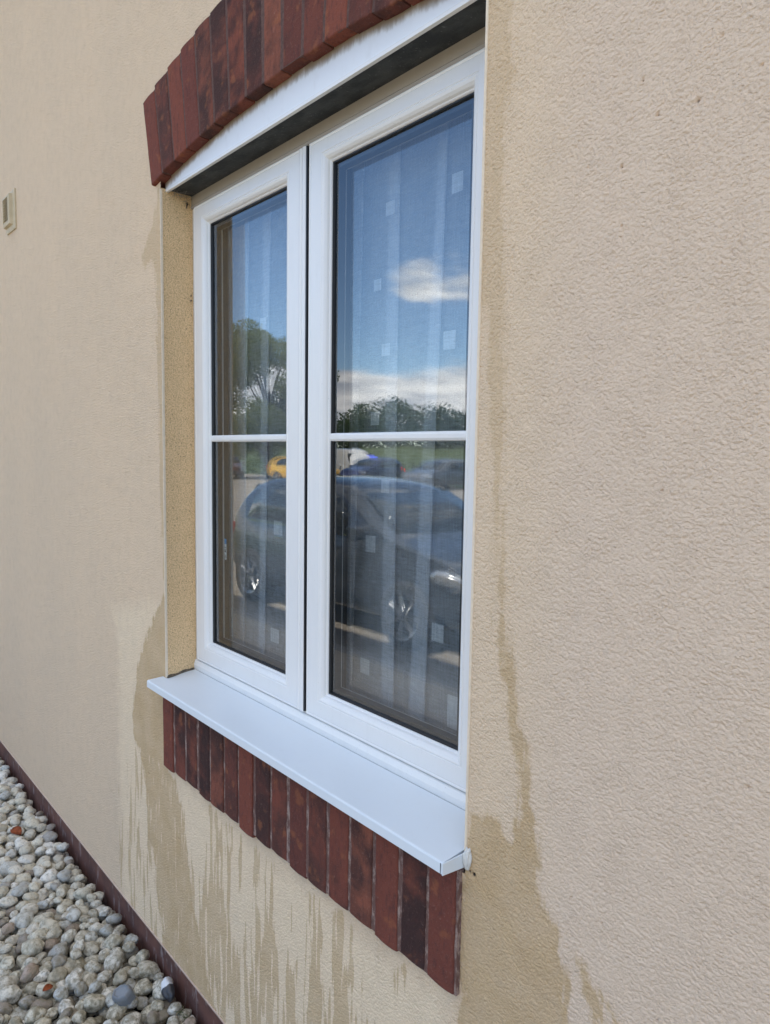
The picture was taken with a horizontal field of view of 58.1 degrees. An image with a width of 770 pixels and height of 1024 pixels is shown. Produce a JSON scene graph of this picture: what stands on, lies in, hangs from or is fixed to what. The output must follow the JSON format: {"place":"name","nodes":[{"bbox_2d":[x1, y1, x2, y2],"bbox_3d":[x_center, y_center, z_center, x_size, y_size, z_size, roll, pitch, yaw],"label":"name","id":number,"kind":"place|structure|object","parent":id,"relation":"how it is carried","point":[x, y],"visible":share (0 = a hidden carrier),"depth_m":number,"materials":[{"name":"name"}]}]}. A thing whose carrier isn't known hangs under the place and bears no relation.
{"place":"outdoors","nodes":[
{"label":"outdoors","id":0,"kind":"place"},
{"label":"pebble","id":1,"kind":"object","parent":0,"visible":0},
{"bbox_2d":[43,938,58,952],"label":"pebble","id":2,"kind":"object","parent":1,"relation":"on","point":[49,944],"visible":0.73,"depth_m":2.31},
{"label":"pebble","id":3,"kind":"object","parent":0,"visible":0},
{"bbox_2d":[98,948,110,962],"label":"pebble","id":4,"kind":"object","parent":3,"relation":"on","point":[105,950],"visible":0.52,"depth_m":2.28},
{"bbox_2d":[104,934,122,949],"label":"pebble","id":5,"kind":"object","parent":4,"relation":"on","point":[111,941],"visible":1,"depth_m":2.31,"materials":[{"name":"stone"}]},
{"label":"pebble","id":6,"kind":"object","parent":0,"visible":0},
{"bbox_2d":[0,1002,11,1014],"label":"pebble","id":7,"kind":"object","parent":6,"relation":"on","point":[5,1007],"visible":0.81,"depth_m":2.04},
{"label":"pebble","id":8,"kind":"object","parent":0,"visible":0},
{"bbox_2d":[133,978,151,996],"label":"pebble","id":9,"kind":"object","parent":8,"relation":"on","point":[143,987],"visible":0.95,"depth_m":2.13,"materials":[{"name":"stone"}]},
{"label":"pebble","id":10,"kind":"object","parent":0,"visible":0},
{"bbox_2d":[106,976,113,985],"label":"pebble","id":11,"kind":"object","parent":10,"relation":"on","point":[110,982],"visible":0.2,"depth_m":2.18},
{"bbox_2d":[96,970,112,982],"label":"pebble","id":12,"kind":"object","parent":11,"relation":"on","point":[104,976],"visible":0.94,"depth_m":2.16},
{"label":"pebble","id":13,"kind":"object","parent":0,"visible":0},
{"bbox_2d":[124,946,138,959],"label":"pebble","id":14,"kind":"object","parent":13,"relation":"on","point":[129,955],"visible":0.67,"depth_m":2.29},
{"bbox_2d":[122,941,135,952],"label":"pebble","id":15,"kind":"object","parent":14,"relation":"on","point":[129,947],"visible":1,"depth_m":2.28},
{"label":"pebble","id":16,"kind":"object","parent":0,"visible":0},
{"bbox_2d":[0,985,22,1004],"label":"pebble","id":17,"kind":"object","parent":16,"relation":"on","point":[11,994],"visible":0.84,"depth_m":2.09,"materials":[{"name":"stone"}]},
{"label":"pebble","id":18,"kind":"object","parent":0,"visible":0},
{"bbox_2d":[104,951,123,973],"bbox_3d":[-0.872,1.451,2.228,0.055,0.045,0.073,-11,15,7],"label":"pebble","id":19,"kind":"object","parent":18,"relation":"on","point":[113,961],"visible":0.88,"depth_m":2.22,"materials":[{"name":"stone"}]},
{"label":"pebble","id":20,"kind":"object","parent":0,"visible":0},
{"bbox_2d":[5,935,19,945],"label":"pebble","id":21,"kind":"object","parent":20,"relation":"on","point":[12,939],"visible":0.74,"depth_m":2.33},
{"label":"pebble","id":22,"kind":"object","parent":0,"visible":0},
{"bbox_2d":[27,928,47,940],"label":"pebble","id":23,"kind":"object","parent":22,"relation":"on","point":[40,933],"visible":0.7,"depth_m":2.33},
{"label":"pebble","id":24,"kind":"object","parent":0,"visible":0},
{"bbox_2d":[0,896,17,908],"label":"pebble","id":25,"kind":"object","parent":24,"relation":"on","point":[8,902],"visible":1,"depth_m":2.50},
{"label":"pebble","id":26,"kind":"object","parent":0,"visible":0},
{"bbox_2d":[0,956,14,969],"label":"pebble","id":27,"kind":"object","parent":26,"relation":"on","point":[7,962],"visible":0.98,"depth_m":2.21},
{"label":"pebble","id":28,"kind":"object","parent":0,"visible":0},
{"bbox_2d":[20,962,38,983],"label":"pebble","id":29,"kind":"object","parent":28,"relation":"on","point":[30,971],"visible":1,"depth_m":2.16,"materials":[{"name":"stone"}]},
{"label":"pebble","id":30,"kind":"object","parent":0,"visible":0},
{"bbox_2d":[44,1007,58,1019],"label":"pebble","id":31,"kind":"object","parent":30,"relation":"on","point":[52,1013],"visible":0.75,"depth_m":2.04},
{"label":"pebble","id":32,"kind":"object","parent":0,"visible":0},
{"bbox_2d":[24,1006,46,1023],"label":"pebble","id":33,"kind":"object","parent":32,"relation":"on","point":[33,1015],"visible":0.91,"depth_m":2.01,"materials":[{"name":"stone"}]},
{"label":"pebble","id":34,"kind":"object","parent":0,"visible":0},
{"bbox_2d":[65,908,81,921],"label":"pebble","id":35,"kind":"object","parent":34,"relation":"on","point":[73,915],"visible":1,"depth_m":2.43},
{"label":"ground","id":36,"kind":"structure","parent":0,"visible":0},
{"bbox_2d":[0,757,196,1023],"bbox_3d":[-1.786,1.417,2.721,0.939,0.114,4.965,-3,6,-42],"label":"pebble gravel","id":37,"kind":"structure","parent":36,"relation":"on","point":[8,846],"depth_m":2.80,"materials":[{"name":"gravel"}]},
{"bbox_2d":[0,975,19,989],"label":"pebble","id":38,"kind":"object","parent":37,"relation":"on","point":[8,980],"visible":0.56,"depth_m":2.14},
{"bbox_2d":[0,861,20,876],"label":"pebble","id":39,"kind":"object","parent":37,"relation":"on","point":[4,866],"visible":0.7,"depth_m":2.71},
{"bbox_2d":[7,865,24,875],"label":"pebble","id":40,"kind":"object","parent":37,"relation":"on","point":[17,869],"visible":0.85,"depth_m":2.69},
{"bbox_2d":[10,1007,28,1020],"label":"pebble","id":41,"kind":"object","parent":37,"relation":"on","point":[19,1012],"visible":0.49,"depth_m":2.04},
{"bbox_2d":[18,995,35,1009],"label":"pebble","id":42,"kind":"object","parent":41,"relation":"on","point":[25,1002],"visible":1,"depth_m":2.06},
{"bbox_2d":[11,884,28,896],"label":"pebble","id":43,"kind":"object","parent":37,"relation":"on","point":[20,890],"visible":0.94,"depth_m":2.56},
{"bbox_2d":[14,873,30,883],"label":"pebble","id":44,"kind":"object","parent":37,"relation":"on","point":[22,877],"visible":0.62,"depth_m":2.66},
{"bbox_2d":[16,954,28,967],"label":"pebble","id":45,"kind":"object","parent":37,"relation":"on","point":[21,959],"visible":0.64,"depth_m":2.23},
{"bbox_2d":[15,839,30,852],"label":"pebble","id":46,"kind":"object","parent":37,"relation":"on","point":[19,844],"visible":0.65,"depth_m":2.86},
{"bbox_2d":[20,903,38,914],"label":"pebble","id":47,"kind":"object","parent":37,"relation":"on","point":[34,907],"visible":0.68,"depth_m":2.47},
{"bbox_2d":[23,862,35,877],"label":"pebble","id":48,"kind":"object","parent":37,"relation":"on","point":[29,866],"visible":0.39,"depth_m":2.74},
{"bbox_2d":[17,854,34,864],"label":"pebble","id":49,"kind":"object","parent":48,"relation":"on","point":[26,859],"visible":1,"depth_m":2.76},
{"bbox_2d":[26,922,38,933],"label":"pebble","id":50,"kind":"object","parent":37,"relation":"on","point":[32,928],"visible":0.72,"depth_m":2.37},
{"bbox_2d":[21,938,44,956],"bbox_3d":[-1.159,1.435,2.284,0.070,0.051,0.057,11,5,-31],"label":"pebble","id":51,"kind":"object","parent":37,"relation":"on","point":[32,947],"visible":0.98,"depth_m":2.27,"materials":[{"name":"stone"}]},
{"bbox_2d":[28,882,40,892],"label":"pebble","id":52,"kind":"object","parent":37,"relation":"on","point":[34,886],"visible":0.89,"depth_m":2.58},
{"bbox_2d":[30,851,39,862],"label":"pebble","id":53,"kind":"object","parent":37,"relation":"on","point":[36,857],"visible":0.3,"depth_m":2.83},
{"bbox_2d":[19,844,33,855],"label":"pebble","id":54,"kind":"object","parent":53,"relation":"on","point":[25,849],"visible":0.87,"depth_m":2.82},
{"bbox_2d":[30,899,40,910],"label":"pebble","id":55,"kind":"object","parent":37,"relation":"on","point":[35,901],"visible":0.25,"depth_m":2.53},
{"bbox_2d":[22,892,38,900],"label":"pebble","id":56,"kind":"object","parent":55,"relation":"on","point":[29,896],"visible":0.98,"depth_m":2.54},
{"bbox_2d":[33,865,45,877],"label":"pebble","id":57,"kind":"object","parent":37,"relation":"on","point":[39,871],"visible":0.9,"depth_m":2.69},
{"bbox_2d":[34,846,46,856],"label":"pebble","id":58,"kind":"object","parent":37,"relation":"on","point":[40,851],"visible":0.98,"depth_m":2.83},
{"bbox_2d":[32,970,49,982],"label":"pebble","id":59,"kind":"object","parent":37,"relation":"on","point":[40,977],"visible":0.81,"depth_m":2.17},
{"bbox_2d":[30,999,52,1009],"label":"pebble","id":60,"kind":"object","parent":37,"relation":"on","point":[46,1004],"visible":0.53,"depth_m":2.06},
{"bbox_2d":[31,912,53,923],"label":"pebble","id":61,"kind":"object","parent":37,"relation":"on","point":[39,918],"visible":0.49,"depth_m":2.42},
{"bbox_2d":[37,888,48,900],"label":"pebble","id":62,"kind":"object","parent":37,"relation":"on","point":[43,893],"visible":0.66,"depth_m":2.57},
{"bbox_2d":[34,1016,51,1023],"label":"pebble","id":63,"kind":"object","parent":37,"relation":"on","point":[45,1020],"visible":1,"depth_m":1.99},
{"bbox_2d":[35,981,56,999],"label":"pebble","id":64,"kind":"object","parent":37,"relation":"on","point":[40,993],"visible":0.81,"depth_m":2.11,"materials":[{"name":"stone"}]},
{"bbox_2d":[39,918,59,930],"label":"pebble","id":65,"kind":"object","parent":37,"relation":"on","point":[49,923],"visible":0.73,"depth_m":2.38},
{"bbox_2d":[42,831,57,842],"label":"pebble","id":66,"kind":"object","parent":37,"relation":"on","point":[49,836],"visible":0.98,"depth_m":2.92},
{"bbox_2d":[53,879,62,884],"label":"pebble","id":67,"kind":"object","parent":37,"relation":"on","point":[57,881],"visible":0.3,"depth_m":2.65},
{"bbox_2d":[40,869,57,883],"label":"pebble","id":68,"kind":"object","parent":67,"relation":"on","point":[49,875],"visible":0.91,"depth_m":2.66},
{"bbox_2d":[47,941,68,957],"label":"pebble","id":69,"kind":"object","parent":37,"relation":"on","point":[62,948],"visible":0.81,"depth_m":2.27,"materials":[{"name":"stone"}]},
{"bbox_2d":[51,954,66,968],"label":"pebble","id":70,"kind":"object","parent":37,"relation":"on","point":[58,960],"visible":0.91,"depth_m":2.21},
{"bbox_2d":[52,980,74,997],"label":"pebble","id":71,"kind":"object","parent":37,"relation":"on","point":[60,983],"visible":0.22,"depth_m":2.15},
{"bbox_2d":[64,971,81,993],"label":"pebble","id":72,"kind":"object","parent":71,"relation":"on","point":[73,979],"visible":0.85,"depth_m":2.13,"materials":[{"name":"stone"}]},
{"bbox_2d":[57,869,71,882],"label":"pebble","id":73,"kind":"object","parent":37,"relation":"on","point":[64,876],"visible":1,"depth_m":2.66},
{"bbox_2d":[54,996,75,1017],"bbox_3d":[-0.965,1.488,2.084,0.066,0.048,0.057,-12,21,-15],"label":"pebble","id":74,"kind":"object","parent":37,"relation":"on","point":[70,998],"visible":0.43,"depth_m":2.08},
{"bbox_2d":[53,986,68,1001],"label":"pebble","id":75,"kind":"object","parent":74,"relation":"on","point":[61,993],"visible":0.98,"depth_m":2.09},
{"bbox_2d":[63,957,86,976],"bbox_3d":[-1.009,1.470,2.241,0.084,0.052,0.062,8,-1,-30],"label":"pebble","id":76,"kind":"object","parent":37,"relation":"on","point":[70,965],"visible":0.53,"depth_m":2.23,"materials":[{"name":"stone"}]},
{"bbox_2d":[70,948,81,959],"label":"pebble","id":77,"kind":"object","parent":76,"relation":"on","point":[75,953],"visible":1,"depth_m":2.25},
{"bbox_2d":[69,1009,86,1023],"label":"pebble","id":78,"kind":"object","parent":37,"relation":"on","point":[74,1011],"visible":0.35,"depth_m":2.03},
{"bbox_2d":[58,1007,72,1018],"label":"pebble","id":79,"kind":"object","parent":78,"relation":"on","point":[68,1011],"visible":0.91,"depth_m":2.02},
{"bbox_2d":[71,1010,85,1023],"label":"pebble","id":80,"kind":"object","parent":37,"relation":"on","point":[78,1016],"visible":1,"depth_m":2.00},
{"bbox_2d":[74,930,88,942],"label":"pebble","id":81,"kind":"object","parent":37,"relation":"on","point":[80,934],"visible":0.54,"depth_m":2.34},
{"bbox_2d":[79,991,89,999],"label":"pebble","id":82,"kind":"object","parent":37,"relation":"on","point":[84,995],"visible":0.25,"depth_m":2.10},
{"bbox_2d":[74,981,88,996],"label":"pebble","id":83,"kind":"object","parent":82,"relation":"on","point":[81,988],"visible":0.99,"depth_m":2.11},
{"bbox_2d":[88,981,101,993],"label":"pebble","id":84,"kind":"object","parent":82,"relation":"on","point":[94,986],"visible":1,"depth_m":2.11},
{"bbox_2d":[81,970,97,989],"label":"pebble","id":85,"kind":"object","parent":37,"relation":"on","point":[88,978],"visible":0.39,"depth_m":2.17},
{"bbox_2d":[85,960,100,972],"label":"pebble","id":86,"kind":"object","parent":85,"relation":"on","point":[92,966],"visible":1,"depth_m":2.20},
{"bbox_2d":[81,941,99,956],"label":"pebble","id":87,"kind":"object","parent":37,"relation":"on","point":[91,948],"visible":0.96,"depth_m":2.29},
{"bbox_2d":[85,931,97,941],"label":"pebble","id":88,"kind":"object","parent":37,"relation":"on","point":[91,936],"visible":0.97,"depth_m":2.33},
{"bbox_2d":[83,994,105,1012],"bbox_3d":[-0.862,1.461,2.063,0.065,0.046,0.055,5,-7,-31],"label":"pebble","id":89,"kind":"object","parent":37,"relation":"on","point":[93,1003],"visible":1,"depth_m":2.04,"materials":[{"name":"stone"}]},
{"bbox_2d":[88,922,104,937],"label":"pebble","id":90,"kind":"object","parent":37,"relation":"on","point":[96,926],"visible":0.64,"depth_m":2.38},
{"bbox_2d":[99,924,113,936],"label":"pebble","id":91,"kind":"object","parent":37,"relation":"on","point":[106,930],"visible":0.91,"depth_m":2.35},
{"bbox_2d":[102,919,119,927],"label":"pebble","id":92,"kind":"object","parent":37,"relation":"on","point":[104,922],"visible":0.16,"depth_m":2.44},
{"bbox_2d":[106,913,121,925],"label":"pebble","id":93,"kind":"object","parent":92,"relation":"on","point":[114,919],"visible":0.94,"depth_m":2.43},
{"bbox_2d":[106,1003,127,1021],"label":"pebble","id":94,"kind":"object","parent":37,"relation":"on","point":[115,1011],"visible":0.74,"depth_m":2.04,"materials":[{"name":"stone"}]},
{"bbox_2d":[112,984,135,1005],"bbox_3d":[-0.780,1.443,2.067,0.065,0.041,0.050,-13,21,15],"label":"pebble","id":95,"kind":"object","parent":94,"relation":"on","point":[123,995],"visible":1,"depth_m":2.05,"materials":[{"name":"grey"}]},
{"bbox_2d":[120,1012,141,1023],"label":"pebble","id":96,"kind":"object","parent":37,"relation":"on","point":[133,1018],"visible":1,"depth_m":1.99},
{"bbox_2d":[135,949,149,963],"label":"pebble","id":97,"kind":"object","parent":37,"relation":"on","point":[142,955],"visible":0.87,"depth_m":2.24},
{"bbox_2d":[137,996,148,1009],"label":"pebble","id":98,"kind":"object","parent":37,"relation":"on","point":[143,1003],"visible":0.95,"depth_m":2.07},
{"bbox_2d":[140,1004,152,1023],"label":"pebble","id":99,"kind":"object","parent":37,"relation":"on","point":[147,1009],"visible":0.41,"depth_m":2.05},
{"bbox_2d":[151,999,163,1011],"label":"pebble","id":100,"kind":"object","parent":99,"relation":"on","point":[157,1005],"visible":0.99,"depth_m":2.05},
{"bbox_2d":[157,1008,169,1023],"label":"pebble","id":101,"kind":"object","parent":37,"relation":"on","point":[164,1015],"visible":0.71,"depth_m":2.03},
{"bbox_2d":[146,1011,158,1023],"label":"pebble","id":102,"kind":"object","parent":101,"relation":"on","point":[152,1017],"visible":1,"depth_m":2.01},
{"bbox_2d":[163,997,175,1016],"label":"pebble","id":103,"kind":"object","parent":37,"relation":"on","point":[166,1004],"visible":0.18,"depth_m":2.08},
{"bbox_2d":[161,976,174,1001],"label":"pebble","id":104,"kind":"object","parent":103,"relation":"on","point":[167,990],"visible":1,"depth_m":2.07,"materials":[{"name":"stone"}]},
{"bbox_2d":[167,1002,181,1015],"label":"pebble","id":105,"kind":"object","parent":37,"relation":"on","point":[174,1006],"visible":0.92,"depth_m":2.05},
{"bbox_2d":[177,1009,191,1022],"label":"pebble","id":106,"kind":"object","parent":37,"relation":"on","point":[188,1012],"visible":0.69,"depth_m":2.04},
{"label":"pebble","id":107,"kind":"object","parent":37,"relation":"on","visible":0},
{"bbox_2d":[47,966,66,983],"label":"pebble","id":108,"kind":"object","parent":107,"relation":"on","point":[56,975],"visible":0.83,"depth_m":2.17,"materials":[{"name":"stone"}]},
{"label":"pebble","id":109,"kind":"object","parent":37,"relation":"on","visible":0},
{"bbox_2d":[152,977,172,1000],"bbox_3d":[-0.678,1.460,2.119,0.059,0.048,0.079,8,2,0],"label":"pebble","id":110,"kind":"object","parent":109,"relation":"on","point":[156,994],"visible":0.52,"depth_m":2.10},
{"label":"pebble","id":111,"kind":"object","parent":37,"relation":"on","visible":0},
{"bbox_2d":[45,927,61,940],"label":"pebble","id":112,"kind":"object","parent":111,"relation":"on","point":[55,932],"visible":1,"depth_m":2.35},
{"label":"pebble","id":113,"kind":"object","parent":37,"relation":"on","visible":0},
{"bbox_2d":[137,960,160,979],"bbox_3d":[-0.755,1.456,2.206,0.068,0.050,0.071,-3,6,-41],"label":"pebble","id":114,"kind":"object","parent":113,"relation":"on","point":[149,969],"visible":0.93,"depth_m":2.19,"materials":[{"name":"stone"}]},
{"bbox_2d":[128,967,139,978],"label":"pebble","id":115,"kind":"object","parent":114,"relation":"on","point":[133,972],"visible":1,"depth_m":2.17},
{"label":"pebble","id":116,"kind":"object","parent":37,"relation":"on","visible":0},
{"bbox_2d":[23,829,35,839],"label":"pebble","id":117,"kind":"object","parent":116,"relation":"on","point":[30,834],"visible":1,"depth_m":2.96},
{"label":"pebble","id":118,"kind":"object","parent":37,"relation":"on","visible":0},
{"bbox_2d":[73,887,92,901],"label":"pebble","id":119,"kind":"object","parent":118,"relation":"on","point":[80,893],"visible":0.79,"depth_m":2.55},
{"label":"pebble","id":120,"kind":"object","parent":37,"relation":"on","visible":0},
{"bbox_2d":[23,817,40,830],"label":"pebble","id":121,"kind":"object","parent":120,"relation":"on","point":[31,823],"visible":0.9,"depth_m":3.01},
{"label":"pebble","id":122,"kind":"object","parent":37,"relation":"on","visible":0},
{"bbox_2d":[17,993,27,1004],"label":"pebble","id":123,"kind":"object","parent":122,"relation":"on","point":[23,995],"visible":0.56,"depth_m":2.11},
{"bbox_2d":[23,981,38,994],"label":"pebble","id":124,"kind":"object","parent":123,"relation":"on","point":[30,988],"visible":0.77,"depth_m":2.12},
{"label":"pebble","id":125,"kind":"object","parent":37,"relation":"on","visible":0},
{"bbox_2d":[58,999,74,1014],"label":"pebble","id":126,"kind":"object","parent":125,"relation":"on","point":[65,1003],"visible":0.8,"depth_m":2.05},
{"label":"pebble","id":127,"kind":"object","parent":37,"relation":"on","visible":0},
{"bbox_2d":[113,969,126,985],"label":"pebble","id":128,"kind":"object","parent":127,"relation":"on","point":[120,977],"visible":1,"depth_m":2.14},
{"label":"pebble","id":129,"kind":"object","parent":37,"relation":"on","visible":0},
{"bbox_2d":[15,910,33,928],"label":"pebble","id":130,"kind":"object","parent":129,"relation":"on","point":[23,918],"visible":0.97,"depth_m":2.40,"materials":[{"name":"stone"}]},
{"label":"pebble","id":131,"kind":"object","parent":37,"relation":"on","visible":0},
{"bbox_2d":[61,929,76,944],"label":"pebble","id":132,"kind":"object","parent":131,"relation":"on","point":[68,936],"visible":0.95,"depth_m":2.33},
{"label":"pebble","id":133,"kind":"object","parent":37,"relation":"on","visible":0},
{"bbox_2d":[1,922,14,934],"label":"pebble","id":134,"kind":"object","parent":133,"relation":"on","point":[7,928],"visible":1,"depth_m":2.37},
{"bbox_2d":[0,0,769,1023],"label":"house","id":135,"kind":"structure","parent":36,"relation":"on","point":[564,446],"depth_m":1.51,"materials":[{"name":"paint"}]},
{"bbox_2d":[191,27,484,809],"bbox_3d":[-0.156,-0.176,1.664,0.070,1.414,1.199,-3,6,-42],"label":"window frame","id":136,"kind":"structure","parent":135,"relation":"in","point":[475,42],"depth_m":1.54,"materials":[{"name":"plastic"}]},
{"bbox_2d":[241,170,462,730],"bbox_3d":[-0.096,-0.175,1.719,0.021,1.369,1.210,-3,6,-42],"label":"net curtain","id":137,"kind":"object","parent":135,"relation":"hanging from","point":[451,702],"visible":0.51,"depth_m":1.55,"materials":[{"name":"fabric"}]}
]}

